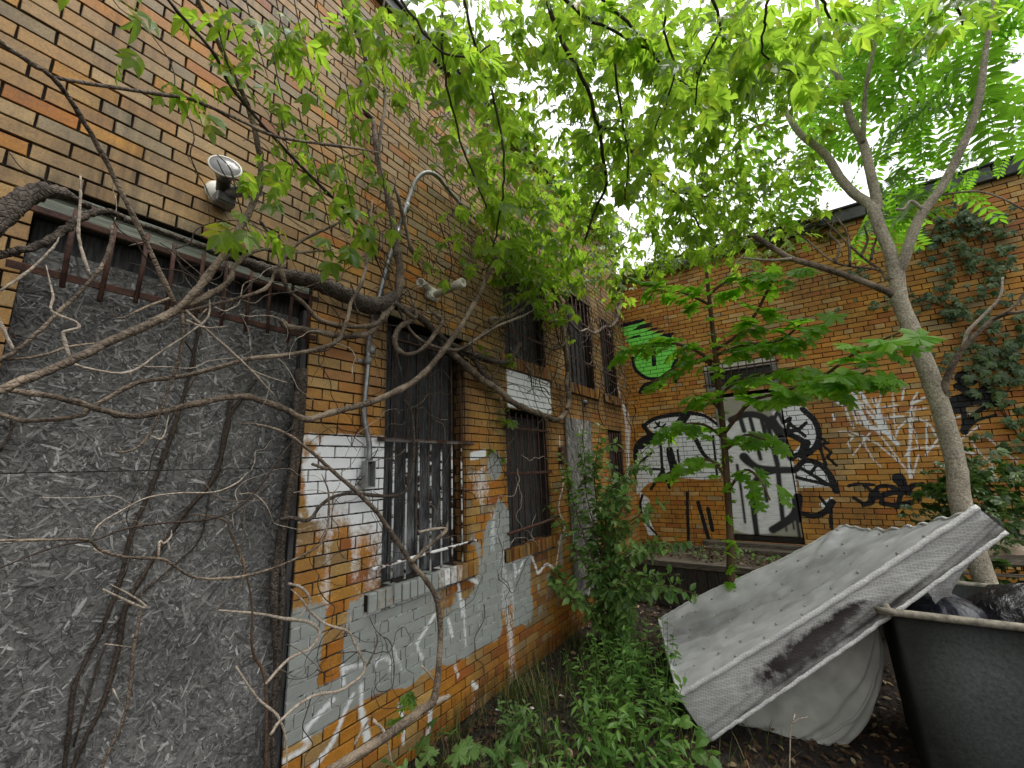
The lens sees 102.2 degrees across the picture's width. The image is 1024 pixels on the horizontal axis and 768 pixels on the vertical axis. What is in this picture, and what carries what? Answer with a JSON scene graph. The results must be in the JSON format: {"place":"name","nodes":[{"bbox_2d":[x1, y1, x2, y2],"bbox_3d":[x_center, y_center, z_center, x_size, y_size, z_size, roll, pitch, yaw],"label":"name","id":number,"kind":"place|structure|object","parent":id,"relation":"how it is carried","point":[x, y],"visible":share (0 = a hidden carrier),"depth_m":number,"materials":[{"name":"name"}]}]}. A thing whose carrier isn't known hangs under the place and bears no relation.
{"place":"outdoors","nodes":[
{"label":"outdoors","id":0,"kind":"place"},
{"bbox_2d":[408,584,922,767],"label":"ground","id":1,"kind":"structure","parent":0,"point":[896,758],"depth_m":2.74,"materials":[{"name":"soil"}]},
{"bbox_2d":[0,0,512,767],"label":"bare shrub","id":2,"kind":"object","parent":1,"relation":"on","point":[436,698],"visible":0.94,"depth_m":1.58,"materials":[{"name":"brown plant"}]},
{"bbox_2d":[385,691,418,737],"bbox_3d":[-0.581,1.782,2.221,0.135,0.167,0.193,-5,-12,13],"label":"leafy sprout","id":3,"kind":"object","parent":2,"relation":"attached to","point":[409,698],"visible":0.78,"depth_m":2.23,"materials":[{"name":"green plant"}]},
{"bbox_2d":[0,0,640,767],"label":"brick building","id":4,"kind":"structure","parent":1,"relation":"on","point":[194,702],"depth_m":2.09,"materials":[{"name":"brown brick"}]},
{"bbox_2d":[0,179,312,767],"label":"doorway","id":5,"kind":"structure","parent":4,"relation":"in","point":[190,706],"depth_m":1.73,"materials":[{"name":"wood"}]},
{"bbox_2d":[5,205,317,343],"bbox_3d":[-1.450,-0.448,1.929,0.027,0.349,1.144,-10,-14,34],"label":"security grille","id":6,"kind":"object","parent":4,"relation":"attached to","point":[63,276],"visible":0.77,"depth_m":1.77,"materials":[{"name":"metal"}]},
{"bbox_2d":[204,155,262,210],"bbox_3d":[-1.398,-0.990,2.048,0.224,0.183,0.242,-10,-14,34],"label":"twin floodlight","id":7,"kind":"object","parent":4,"relation":"attached to","point":[221,190],"visible":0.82,"depth_m":2.02,"materials":[{"name":"beige metal"}]},
{"bbox_2d":[0,0,645,767],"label":"climbing vine","id":8,"kind":"object","parent":4,"relation":"attached to","point":[18,202],"visible":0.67,"depth_m":2.30,"materials":[{"name":"brown plant"}]},
{"bbox_2d":[363,316,478,613],"bbox_3d":[-0.654,0.502,3.061,0.221,1.891,1.022,-10,-14,34],"label":"window","id":9,"kind":"structure","parent":4,"relation":"in","point":[444,563],"depth_m":3.06,"materials":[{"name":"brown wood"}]},
{"bbox_2d":[357,170,495,487],"bbox_3d":[-0.519,-0.500,3.348,0.102,2.522,1.579,-10,-14,34],"label":"conduit pipe","id":10,"kind":"object","parent":4,"relation":"attached to","point":[368,480],"visible":0.77,"depth_m":2.65,"materials":[{"name":"metal"}]},
{"bbox_2d":[416,278,465,301],"bbox_3d":[-0.556,-0.749,3.132,0.332,0.112,0.280,-10,-14,34],"label":"twin socket lamp","id":11,"kind":"object","parent":4,"relation":"attached to","point":[458,284],"visible":0.92,"depth_m":3.16,"materials":[{"name":"beige metal"}]},
{"bbox_2d":[499,271,551,381],"bbox_3d":[0.086,-0.638,4.490,0.203,1.119,0.976,-10,-14,34],"label":"window","id":12,"kind":"structure","parent":4,"relation":"in","point":[524,332],"depth_m":4.54,"materials":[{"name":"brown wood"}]},
{"bbox_2d":[476,260,575,465],"bbox_3d":[0.271,-0.328,4.292,0.373,2.289,1.859,-11,-15,37],"label":"creeper","id":13,"kind":"object","parent":4,"relation":"attached to","point":[499,282],"visible":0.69,"depth_m":3.84,"materials":[{"name":"green plant"}]},
{"bbox_2d":[504,409,559,562],"bbox_3d":[0.133,0.957,4.110,0.244,1.363,0.921,-10,-14,34],"label":"window","id":14,"kind":"structure","parent":4,"relation":"in","point":[533,484],"depth_m":4.17,"materials":[{"name":"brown wood"}]},
{"bbox_2d":[486,92,621,282],"bbox_3d":[0.784,-2.475,5.844,0.510,1.110,3.929,-10,-14,34],"label":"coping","id":15,"kind":"object","parent":4,"relation":"attached to","point":[535,152],"visible":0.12,"depth_m":5.31,"materials":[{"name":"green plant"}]},
{"bbox_2d":[558,447,566,462],"bbox_3d":[0.571,0.803,4.666,0.046,0.180,0.110,-10,-14,34],"label":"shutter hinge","id":16,"kind":"object","parent":4,"relation":"attached to","point":[561,449],"visible":0.92,"depth_m":4.64,"materials":[{"name":"metal"}]},
{"bbox_2d":[564,417,599,600],"bbox_3d":[0.863,1.428,4.946,0.021,2.020,0.720,-10,-14,34],"label":"leaning board","id":17,"kind":"object","parent":4,"relation":"attached to","point":[573,444],"visible":0.42,"depth_m":4.88,"materials":[{"name":"grey wood"}]},
{"bbox_2d":[565,294,599,400],"bbox_3d":[0.872,-0.503,5.624,0.204,1.383,0.946,-10,-14,34],"label":"window","id":18,"kind":"structure","parent":4,"relation":"in","point":[584,372],"depth_m":5.73,"materials":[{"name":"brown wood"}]},
{"bbox_2d":[599,318,622,406],"bbox_3d":[1.448,-0.325,6.435,0.202,1.317,0.706,-10,-14,34],"label":"window","id":19,"kind":"structure","parent":4,"relation":"in","point":[609,347],"depth_m":6.51,"materials":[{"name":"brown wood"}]},
{"bbox_2d":[607,430,630,513],"bbox_3d":[1.493,1.287,6.084,0.203,1.185,0.676,-10,-14,34],"label":"window","id":20,"kind":"structure","parent":4,"relation":"in","point":[616,458],"depth_m":6.25,"materials":[{"name":"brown wood"}]},
{"bbox_2d":[370,742,435,767],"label":"seedling","id":21,"kind":"object","parent":1,"relation":"on","point":[405,762],"visible":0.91,"depth_m":2.22,"materials":[{"name":"green plant"}]},
{"bbox_2d":[413,717,497,767],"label":"maple seedling","id":22,"kind":"object","parent":1,"relation":"on","point":[429,750],"visible":0.83,"depth_m":2.35,"materials":[{"name":"green plant"}]},
{"bbox_2d":[446,748,501,767],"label":"seedling","id":23,"kind":"object","parent":1,"relation":"on","point":[484,755],"visible":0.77,"depth_m":2.21,"materials":[{"name":"green plant"}]},
{"bbox_2d":[444,740,540,767],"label":"maple seedling","id":24,"kind":"object","parent":1,"relation":"on","point":[461,755],"visible":0.94,"depth_m":2.21,"materials":[{"name":"green plant"}]},
{"bbox_2d":[496,699,540,754],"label":"seedling","id":25,"kind":"object","parent":1,"relation":"on","point":[524,721],"visible":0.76,"depth_m":2.63,"materials":[{"name":"green plant"}]},
{"bbox_2d":[488,724,564,767],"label":"maple seedling","id":26,"kind":"object","parent":1,"relation":"on","point":[499,749],"visible":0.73,"depth_m":2.37,"materials":[{"name":"green plant"}]},
{"bbox_2d":[57,0,1019,331],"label":"boxelder tree","id":27,"kind":"object","parent":1,"relation":"on","point":[753,60],"visible":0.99,"depth_m":2.75,"materials":[{"name":"green plant"}]},
{"bbox_2d":[525,741,582,767],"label":"seedling","id":28,"kind":"object","parent":1,"relation":"on","point":[543,761],"visible":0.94,"depth_m":2.21,"materials":[{"name":"green plant"}]},
{"bbox_2d":[565,748,572,759],"bbox_3d":[0.344,2.232,2.494,0.052,0.061,0.060,-10,-14,34],"label":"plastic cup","id":29,"kind":"object","parent":1,"relation":"on","point":[568,754],"visible":0.27,"depth_m":2.48,"materials":[{"name":"white plastic"}]},
{"bbox_2d":[546,716,600,767],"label":"weed","id":30,"kind":"object","parent":1,"relation":"on","point":[566,749],"visible":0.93,"depth_m":2.25,"materials":[{"name":"green plant"}]},
{"bbox_2d":[560,648,589,685],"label":"weed","id":31,"kind":"object","parent":1,"relation":"on","point":[572,674],"visible":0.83,"depth_m":3.37,"materials":[{"name":"green plant"}]},
{"bbox_2d":[578,625,603,690],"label":"weed","id":32,"kind":"object","parent":1,"relation":"on","point":[593,664],"visible":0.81,"depth_m":3.29,"materials":[{"name":"green plant"}]},
{"bbox_2d":[565,676,618,758],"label":"weed","id":33,"kind":"object","parent":1,"relation":"on","point":[590,712],"visible":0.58,"depth_m":2.54,"materials":[{"name":"green plant"}]},
{"bbox_2d":[386,619,798,767],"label":"grass","id":34,"kind":"structure","parent":1,"relation":"on","point":[543,739],"depth_m":2.92,"materials":[{"name":"green plant"}]},
{"bbox_2d":[572,656,622,714],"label":"weed","id":35,"kind":"object","parent":1,"relation":"on","point":[587,689],"visible":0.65,"depth_m":2.92,"materials":[{"name":"green plant"}]},
{"bbox_2d":[571,658,633,767],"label":"weed","id":36,"kind":"object","parent":1,"relation":"on","point":[606,750],"visible":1,"depth_m":2.23,"materials":[{"name":"green plant"}]},
{"bbox_2d":[592,610,630,665],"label":"weed","id":37,"kind":"object","parent":1,"relation":"on","point":[612,633],"visible":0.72,"depth_m":3.68,"materials":[{"name":"green plant"}]},
{"bbox_2d":[587,637,639,720],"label":"weed","id":38,"kind":"object","parent":1,"relation":"on","point":[607,677],"visible":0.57,"depth_m":2.86,"materials":[{"name":"green plant"}]},
{"bbox_2d":[589,606,640,691],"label":"weed","id":39,"kind":"object","parent":1,"relation":"on","point":[613,671],"visible":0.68,"depth_m":3.26,"materials":[{"name":"green plant"}]},
{"bbox_2d":[543,422,698,648],"bbox_3d":[0.958,1.403,3.873,1.222,2.241,1.610,3,-13,-23],"label":"privet bush","id":40,"kind":"object","parent":1,"relation":"on","point":[615,589],"visible":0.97,"depth_m":4.04,"materials":[{"name":"green plant"}]},
{"bbox_2d":[598,629,647,752],"bbox_3d":[0.732,1.983,2.690,0.290,0.642,0.297,7,-15,-39],"label":"weed","id":41,"kind":"object","parent":1,"relation":"on","point":[627,685],"visible":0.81,"depth_m":2.64,"materials":[{"name":"green plant"}]},
{"bbox_2d":[432,615,832,767],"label":"fallen twigs","id":42,"kind":"object","parent":1,"relation":"on","point":[648,725],"visible":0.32,"depth_m":2.65,"materials":[{"name":"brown plant"}]},
{"bbox_2d":[789,714,807,767],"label":"dry stalk","id":43,"kind":"object","parent":42,"relation":"on","point":[793,721],"visible":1,"depth_m":1.99,"materials":[{"name":"brown plant"}]},
{"bbox_2d":[616,610,659,714],"bbox_3d":[0.918,2.044,3.071,0.268,0.662,0.366,-10,-14,34],"label":"weed","id":44,"kind":"object","parent":1,"relation":"on","point":[645,678],"visible":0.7,"depth_m":3.00,"materials":[{"name":"green plant"}]},
{"bbox_2d":[623,604,655,687],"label":"weed","id":45,"kind":"object","parent":1,"relation":"on","point":[646,651],"visible":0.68,"depth_m":3.33,"materials":[{"name":"green plant"}]},
{"bbox_2d":[603,691,685,767],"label":"weed","id":46,"kind":"object","parent":1,"relation":"on","point":[645,739],"visible":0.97,"depth_m":2.25,"materials":[{"name":"green plant"}]},
{"bbox_2d":[624,638,672,736],"bbox_3d":[0.945,2.029,2.797,0.304,0.579,0.339,-10,-14,34],"label":"weed","id":47,"kind":"object","parent":1,"relation":"on","point":[656,690],"visible":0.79,"depth_m":2.74,"materials":[{"name":"green plant"}]},
{"bbox_2d":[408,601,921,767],"bbox_3d":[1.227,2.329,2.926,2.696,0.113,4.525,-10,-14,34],"label":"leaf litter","id":48,"kind":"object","parent":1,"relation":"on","point":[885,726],"visible":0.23,"depth_m":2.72,"materials":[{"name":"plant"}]},
{"bbox_2d":[649,616,681,697],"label":"weed","id":49,"kind":"object","parent":1,"relation":"on","point":[668,666],"visible":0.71,"depth_m":3.16,"materials":[{"name":"green plant"}]},
{"bbox_2d":[650,654,695,767],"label":"weed","id":50,"kind":"object","parent":1,"relation":"on","point":[674,721],"visible":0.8,"depth_m":2.35,"materials":[{"name":"green plant"}]},
{"bbox_2d":[653,714,702,767],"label":"weed","id":51,"kind":"object","parent":1,"relation":"on","point":[673,761],"visible":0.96,"depth_m":2.26,"materials":[{"name":"green plant"}]},
{"bbox_2d":[670,714,721,767],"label":"grape vine","id":52,"kind":"object","parent":1,"relation":"on","point":[703,741],"visible":0.79,"depth_m":2.38,"materials":[{"name":"green plant"}]},
{"bbox_2d":[624,542,885,637],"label":"wooden deck","id":53,"kind":"structure","parent":1,"relation":"on","point":[682,567],"depth_m":5.03,"materials":[{"name":"brown wood"}]},
{"bbox_2d":[627,540,785,566],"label":"deck litter","id":54,"kind":"object","parent":53,"relation":"on","point":[712,556],"visible":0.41,"depth_m":5.19,"materials":[{"name":"brown plant"}]},
{"bbox_2d":[647,542,792,563],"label":"deck weeds","id":55,"kind":"object","parent":53,"relation":"on","point":[752,557],"visible":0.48,"depth_m":5.17,"materials":[{"name":"green plant"}]},
{"bbox_2d":[702,539,805,555],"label":"step","id":56,"kind":"structure","parent":53,"relation":"on","point":[774,548],"depth_m":5.41,"materials":[{"name":"grey concrete"}]},
{"bbox_2d":[606,263,946,590],"bbox_3d":[2.112,0.639,3.527,1.298,3.831,2.526,7,-15,-38],"label":"maple sapling","id":57,"kind":"object","parent":1,"relation":"on","point":[840,384],"visible":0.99,"depth_m":3.70,"materials":[{"name":"green plant"}]},
{"bbox_2d":[737,628,883,745],"bbox_3d":[1.926,1.903,2.799,0.956,0.770,0.348,-9,-14,31],"label":"folded mattress","id":58,"kind":"object","parent":1,"relation":"on","point":[833,700],"visible":0.73,"depth_m":2.56,"materials":[{"name":"white fabric"}]},
{"bbox_2d":[658,504,1008,741],"bbox_3d":[2.020,1.574,3.076,2.006,1.422,1.375,-7,-13,24],"label":"mattress","id":59,"kind":"object","parent":1,"relation":"on","point":[753,642],"visible":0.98,"depth_m":2.60,"materials":[{"name":"grey fabric"}]},
{"bbox_2d":[719,0,1023,583],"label":"tree of heaven","id":60,"kind":"object","parent":1,"relation":"on","point":[864,68],"visible":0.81,"depth_m":3.50,"materials":[{"name":"green plant"}]},
{"bbox_2d":[873,581,1023,767],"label":"waste bin","id":61,"kind":"object","parent":1,"relation":"on","point":[960,681],"visible":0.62,"depth_m":2.10,"materials":[{"name":"grey metal"}]},
{"bbox_2d":[904,592,987,618],"bbox_3d":[2.533,1.470,2.391,0.463,0.504,0.504,-10,-14,34],"label":"rubbish bag","id":62,"kind":"object","parent":61,"relation":"in","point":[953,604],"visible":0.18,"depth_m":2.33,"materials":[{"name":"black plastic"}]},
{"bbox_2d":[966,583,1023,622],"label":"rubbish bag","id":63,"kind":"object","parent":61,"relation":"in","point":[1002,602],"visible":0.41,"depth_m":2.28,"materials":[{"name":"black plastic"}]},
{"bbox_2d":[897,446,1023,584],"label":"creeper","id":64,"kind":"object","parent":1,"relation":"on","point":[993,504],"visible":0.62,"depth_m":3.68,"materials":[{"name":"green plant"}]},
{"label":"loose plank","id":65,"kind":"object","parent":1,"relation":"on","visible":0},
{"bbox_2d":[961,572,1023,577],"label":"loose plank","id":66,"kind":"object","parent":65,"relation":"on","point":[1004,575],"visible":0.28,"depth_m":3.12,"materials":[{"name":"wood"}]},
{"bbox_2d":[989,555,1023,566],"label":"loose plank","id":67,"kind":"object","parent":66,"relation":"on","point":[1016,560],"depth_m":3.21,"materials":[{"name":"wood"}]},
{"bbox_2d":[987,520,1023,554],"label":"cardboard sheet","id":68,"kind":"object","parent":67,"relation":"on","point":[1016,550],"depth_m":3.34,"materials":[{"name":"beige cardboard"}]},
{"bbox_2d":[399,0,1023,273],"label":"sky","id":69,"kind":"structure","parent":0,"point":[839,198],"materials":[{"name":"white"}]},
{"bbox_2d":[617,154,1023,586],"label":"brick building","id":70,"kind":"structure","parent":0,"point":[870,460],"depth_m":5.40,"materials":[{"name":"brick"}]},
{"bbox_2d":[619,201,848,284],"bbox_3d":[3.143,-1.927,6.334,3.129,0.716,0.296,-10,-14,34],"label":"creeper","id":71,"kind":"object","parent":70,"relation":"attached to","point":[779,243],"visible":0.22,"depth_m":5.83,"materials":[{"name":"green plant"}]},
{"bbox_2d":[701,356,779,391],"bbox_3d":[3.336,-0.134,6.044,1.004,0.398,0.177,-10,-14,34],"label":"window","id":72,"kind":"structure","parent":70,"relation":"in","point":[760,365],"depth_m":6.03,"materials":[{"name":"beige metal"}]},
{"bbox_2d":[714,389,804,543],"bbox_3d":[3.409,1.121,5.765,0.832,2.048,0.104,-10,-14,34],"label":"door","id":73,"kind":"structure","parent":70,"relation":"in","point":[780,524],"depth_m":5.68,"materials":[{"name":"grey paint"}]},
{"bbox_2d":[834,268,989,323],"bbox_3d":[4.786,-1.076,5.041,1.360,1.037,0.148,-10,-14,34],"label":"creeper","id":74,"kind":"object","parent":70,"relation":"attached to","point":[958,306],"visible":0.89,"depth_m":4.84,"materials":[{"name":"green plant"}]},
{"bbox_2d":[914,198,1019,307],"bbox_3d":[5.282,-1.577,4.784,0.902,1.551,0.144,-10,-14,34],"label":"creeper","id":75,"kind":"object","parent":70,"relation":"attached to","point":[974,221],"visible":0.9,"depth_m":4.76,"materials":[{"name":"green plant"}]},
{"bbox_2d":[932,301,1023,472],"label":"creeper","id":76,"kind":"object","parent":70,"relation":"attached to","point":[986,360],"visible":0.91,"depth_m":4.51,"materials":[{"name":"green plant"}]}
]}

